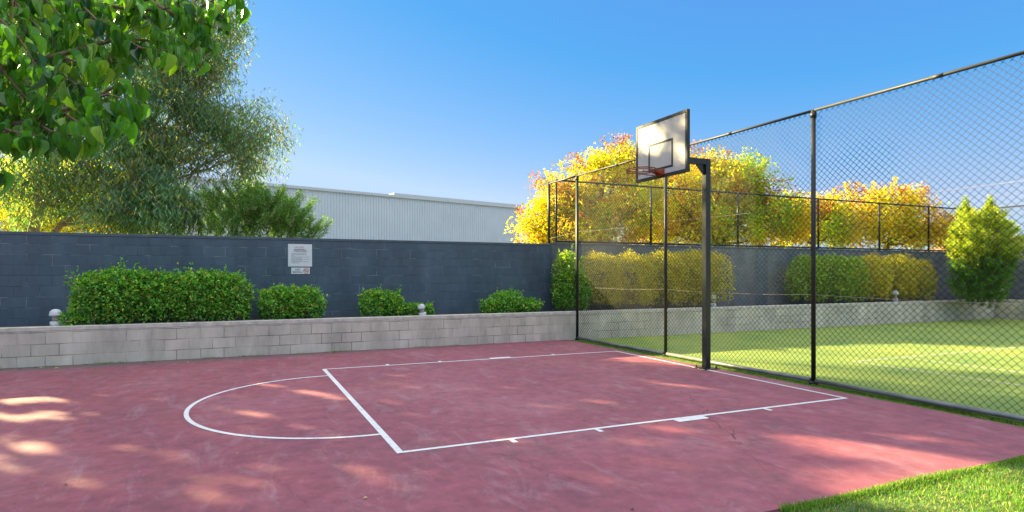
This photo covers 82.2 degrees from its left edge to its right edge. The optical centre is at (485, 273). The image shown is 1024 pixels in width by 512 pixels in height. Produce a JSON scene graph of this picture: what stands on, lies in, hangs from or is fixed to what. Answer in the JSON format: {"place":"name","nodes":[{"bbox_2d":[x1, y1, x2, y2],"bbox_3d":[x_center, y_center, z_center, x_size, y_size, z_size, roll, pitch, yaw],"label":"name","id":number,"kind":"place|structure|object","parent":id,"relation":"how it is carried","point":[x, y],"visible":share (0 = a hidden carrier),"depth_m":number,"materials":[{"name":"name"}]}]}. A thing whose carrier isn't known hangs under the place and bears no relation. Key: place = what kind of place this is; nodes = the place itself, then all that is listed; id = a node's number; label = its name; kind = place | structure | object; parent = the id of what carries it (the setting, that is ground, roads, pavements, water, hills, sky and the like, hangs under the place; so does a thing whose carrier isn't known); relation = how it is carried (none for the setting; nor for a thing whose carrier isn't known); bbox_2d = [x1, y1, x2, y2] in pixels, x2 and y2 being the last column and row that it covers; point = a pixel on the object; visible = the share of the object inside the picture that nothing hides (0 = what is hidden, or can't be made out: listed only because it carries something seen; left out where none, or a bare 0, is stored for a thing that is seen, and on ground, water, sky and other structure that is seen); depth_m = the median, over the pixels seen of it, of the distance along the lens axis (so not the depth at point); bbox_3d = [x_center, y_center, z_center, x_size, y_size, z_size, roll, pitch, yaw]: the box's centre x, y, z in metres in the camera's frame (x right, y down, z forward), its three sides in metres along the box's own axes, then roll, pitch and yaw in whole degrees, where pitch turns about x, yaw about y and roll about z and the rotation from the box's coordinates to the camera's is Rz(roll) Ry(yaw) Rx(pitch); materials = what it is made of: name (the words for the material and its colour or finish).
{"place":"outdoors","nodes":[
{"label":"outdoors","id":0,"kind":"place"},
{"bbox_2d":[0,159,520,242],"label":"warehouse","id":1,"kind":"structure","parent":0,"point":[369,215],"depth_m":54.63,"materials":[{"name":"white metal"}]},
{"bbox_2d":[0,0,1023,250],"label":"sky","id":2,"kind":"structure","parent":0,"point":[455,99],"materials":[{"name":"blue"}]},
{"bbox_2d":[571,340,1023,511],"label":"lawn","id":3,"kind":"structure","parent":0,"point":[916,504],"depth_m":4.18,"materials":[{"name":"plant"}]},
{"bbox_2d":[0,0,250,195],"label":"pear tree","id":4,"kind":"object","parent":3,"relation":"on","point":[30,34],"visible":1,"depth_m":2.48,"materials":[{"name":"green plant"}]},
{"bbox_2d":[548,51,1023,421],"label":"chain link fence","id":5,"kind":"object","parent":3,"relation":"on","point":[814,380],"visible":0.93,"depth_m":8.47,"materials":[{"name":"metal"}]},
{"bbox_2d":[584,318,1023,425],"bbox_3d":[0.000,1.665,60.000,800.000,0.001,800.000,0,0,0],"label":"ground","id":6,"kind":"structure","parent":0,"point":[921,404],"depth_m":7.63,"materials":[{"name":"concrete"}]},
{"bbox_2d":[0,154,154,233],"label":"wattle tree","id":7,"kind":"object","parent":6,"relation":"on","point":[66,229],"visible":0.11,"depth_m":19.19,"materials":[{"name":"yellow plant"}]},
{"bbox_2d":[0,0,303,235],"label":"eucalyptus tree","id":8,"kind":"object","parent":6,"relation":"on","point":[155,203],"visible":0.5,"depth_m":14.32,"materials":[{"name":"green plant"}]},
{"bbox_2d":[186,177,333,237],"bbox_3d":[-5.638,-0.421,14.428,3.841,4.051,1.986,0,0,0],"label":"bottlebrush shrub","id":9,"kind":"object","parent":6,"relation":"on","point":[276,217],"visible":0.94,"depth_m":14.34,"materials":[{"name":"green plant"}]},
{"bbox_2d":[0,231,550,325],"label":"boundary wall","id":10,"kind":"structure","parent":6,"relation":"on","point":[450,277],"depth_m":12.81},
{"bbox_2d":[288,244,311,266],"bbox_3d":[-4.080,-0.401,12.881,0.505,0.492,0.009,0,0,-23],"label":"notice sign","id":11,"kind":"object","parent":10,"relation":"attached to","point":[299,255],"visible":1,"depth_m":12.88,"materials":[{"name":"white metal"}]},
{"bbox_2d":[291,268,309,273],"bbox_3d":[-4.071,-0.062,12.883,0.391,0.138,0.014,0,0,-23],"label":"no smoking sign","id":12,"kind":"object","parent":10,"relation":"attached to","point":[300,270],"visible":1,"depth_m":12.88,"materials":[{"name":"white metal"}]},
{"bbox_2d":[0,299,994,368],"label":"retaining wall","id":13,"kind":"structure","parent":6,"relation":"on","point":[35,346],"depth_m":12.26,"materials":[{"name":"grey concrete"}]},
{"bbox_2d":[0,299,964,326],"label":"planter soil","id":14,"kind":"structure","parent":13,"relation":"on","point":[432,314],"depth_m":13.31,"materials":[{"name":"brown soil"}]},
{"bbox_2d":[49,309,61,325],"bbox_3d":[-7.592,0.800,10.343,0.196,0.350,0.196,0,0,0],"label":"bollard light","id":15,"kind":"object","parent":14,"relation":"on","point":[55,316],"visible":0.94,"depth_m":10.29,"materials":[{"name":"white plastic"}]},
{"bbox_2d":[56,308,92,325],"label":"creeping plant","id":16,"kind":"object","parent":14,"relation":"on","point":[71,314],"visible":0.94,"depth_m":10.41,"materials":[{"name":"green plant"}]},
{"bbox_2d":[63,257,189,324],"bbox_3d":[-6.694,0.347,11.017,2.091,1.310,1.260,0,0,-20],"label":"hedge shrub","id":17,"kind":"object","parent":14,"relation":"on","point":[117,295],"visible":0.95,"depth_m":10.78,"materials":[{"name":"green plant"}]},
{"bbox_2d":[169,262,258,321],"bbox_3d":[-5.395,0.386,11.580,1.619,1.235,1.372,0,0,0],"label":"hedge shrub","id":18,"kind":"object","parent":14,"relation":"on","point":[208,296],"visible":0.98,"depth_m":11.33,"materials":[{"name":"green plant"}]},
{"bbox_2d":[253,282,328,319],"bbox_3d":[-4.041,0.586,12.187,1.504,0.829,1.069,0,0,-28],"label":"hedge shrub","id":19,"kind":"object","parent":14,"relation":"on","point":[292,300],"visible":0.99,"depth_m":11.93,"materials":[{"name":"green plant"}]},
{"bbox_2d":[357,285,407,316],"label":"hedge shrub","id":20,"kind":"object","parent":14,"relation":"on","point":[387,304],"visible":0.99,"depth_m":12.74,"materials":[{"name":"green plant"}]},
{"bbox_2d":[398,300,434,315],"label":"hedge shrub","id":21,"kind":"object","parent":14,"relation":"on","point":[411,307],"visible":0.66,"depth_m":13.11,"materials":[{"name":"green plant"}]},
{"bbox_2d":[418,304,425,314],"bbox_3d":[-1.412,0.822,12.966,0.170,0.310,0.170,-9,4,0],"label":"bollard light","id":22,"kind":"object","parent":14,"relation":"on","point":[421,307],"visible":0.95,"depth_m":12.91,"materials":[{"name":"white plastic"}]},
{"bbox_2d":[477,287,544,313],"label":"hedge shrub","id":23,"kind":"object","parent":14,"relation":"on","point":[498,304],"visible":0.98,"depth_m":13.94,"materials":[{"name":"green plant"}]},
{"bbox_2d":[550,244,592,310],"bbox_3d":[2.173,0.138,14.778,1.073,1.760,1.222,0,0,0],"label":"hedge shrub","id":24,"kind":"object","parent":14,"relation":"on","point":[560,288],"visible":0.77,"depth_m":14.61,"materials":[{"name":"green plant"}]},
{"bbox_2d":[579,247,737,309],"bbox_3d":[4.649,0.105,15.913,5.262,1.803,1.275,0,0,-24],"label":"hedge shrub","id":25,"kind":"object","parent":14,"relation":"on","point":[651,292],"visible":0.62,"depth_m":15.76,"materials":[{"name":"yellow plant"}]},
{"bbox_2d":[711,294,715,306],"bbox_3d":[6.320,0.775,16.292,0.180,0.400,0.180,0,0,0],"label":"bollard light","id":26,"kind":"object","parent":14,"relation":"on","point":[713,303],"visible":0.57,"depth_m":16.22,"materials":[{"name":"white plastic"}]},
{"bbox_2d":[783,251,870,303],"bbox_3d":[10.789,0.127,18.551,3.290,1.754,1.231,0,0,-22],"label":"hedge shrub","id":27,"kind":"object","parent":14,"relation":"on","point":[845,283],"visible":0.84,"depth_m":18.32,"materials":[{"name":"green plant"}]},
{"bbox_2d":[849,252,939,301],"bbox_3d":[13.798,0.096,19.816,3.876,1.814,1.249,0,0,-22],"label":"hedge shrub","id":28,"kind":"object","parent":14,"relation":"on","point":[885,274],"visible":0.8,"depth_m":19.59,"materials":[{"name":"green plant"}]},
{"bbox_2d":[891,290,898,301],"bbox_3d":[13.518,0.765,19.347,0.210,0.420,0.210,0,0,0],"label":"bollard light","id":29,"kind":"object","parent":14,"relation":"on","point":[894,294],"visible":0.85,"depth_m":19.29,"materials":[{"name":"white plastic"}]},
{"bbox_2d":[943,193,1023,308],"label":"pointed bush","id":30,"kind":"object","parent":14,"relation":"on","point":[983,253],"visible":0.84,"depth_m":19.07,"materials":[{"name":"green plant"}]},
{"bbox_2d":[0,340,1023,511],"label":"court","id":31,"kind":"object","parent":6,"relation":"on","point":[499,427],"visible":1,"depth_m":5.74,"materials":[{"name":"plastic"}]},
{"bbox_2d":[626,109,719,369],"bbox_3d":[3.064,-0.453,9.428,1.661,4.080,1.152,0,0,1],"label":"basketball hoop","id":32,"kind":"object","parent":31,"relation":"on","point":[663,147],"visible":1,"depth_m":9.67,"materials":[{"name":"metal"}]},
{"bbox_2d":[503,130,687,244],"bbox_3d":[3.461,-1.507,18.433,5.797,6.239,3.684,0,0,0],"label":"autumn tree","id":33,"kind":"object","parent":6,"relation":"on","point":[536,228],"visible":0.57,"depth_m":18.21,"materials":[{"name":"yellow plant"}]},
{"bbox_2d":[626,139,823,248],"bbox_3d":[8.091,-1.534,19.839,7.258,6.290,3.917,0,0,0],"label":"autumn tree","id":34,"kind":"object","parent":6,"relation":"on","point":[746,186],"visible":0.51,"depth_m":19.49,"materials":[{"name":"yellow plant"}]},
{"bbox_2d":[548,243,971,310],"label":"boundary wall","id":35,"kind":"structure","parent":6,"relation":"on","point":[773,269],"depth_m":18.11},
{"bbox_2d":[555,179,962,251],"bbox_3d":[10.394,-1.658,19.140,18.585,1.686,0.060,0,0,-23],"label":"chain link fence","id":36,"kind":"object","parent":35,"relation":"on","point":[772,246],"visible":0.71,"depth_m":18.23,"materials":[{"name":"metal"}]},
{"bbox_2d":[768,188,880,247],"bbox_3d":[12.303,-0.839,22.032,4.430,4.900,2.928,0,0,0],"label":"autumn tree","id":37,"kind":"object","parent":6,"relation":"on","point":[836,224],"visible":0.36,"depth_m":21.58,"materials":[{"name":"yellow plant"}]},
{"bbox_2d":[823,176,978,251],"bbox_3d":[15.749,-1.099,22.460,7.142,5.420,3.575,0,0,0],"label":"autumn tree","id":38,"kind":"object","parent":6,"relation":"on","point":[918,200],"visible":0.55,"depth_m":22.05,"materials":[{"name":"yellow plant"}]},
{"bbox_2d":[981,251,1023,299],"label":"boundary wall","id":39,"kind":"structure","parent":6,"relation":"on","point":[1016,296],"depth_m":21.37,"materials":[{"name":"grey concrete"}]},
{"bbox_2d":[978,205,1023,250],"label":"chain link fence","id":40,"kind":"object","parent":39,"relation":"on","point":[1011,211],"visible":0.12,"depth_m":21.51,"materials":[{"name":"metal"}]},
{"bbox_2d":[995,299,1023,319],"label":"retaining wall","id":41,"kind":"structure","parent":6,"relation":"on","point":[1011,315],"depth_m":20.54,"materials":[{"name":"grey concrete"}]}
]}

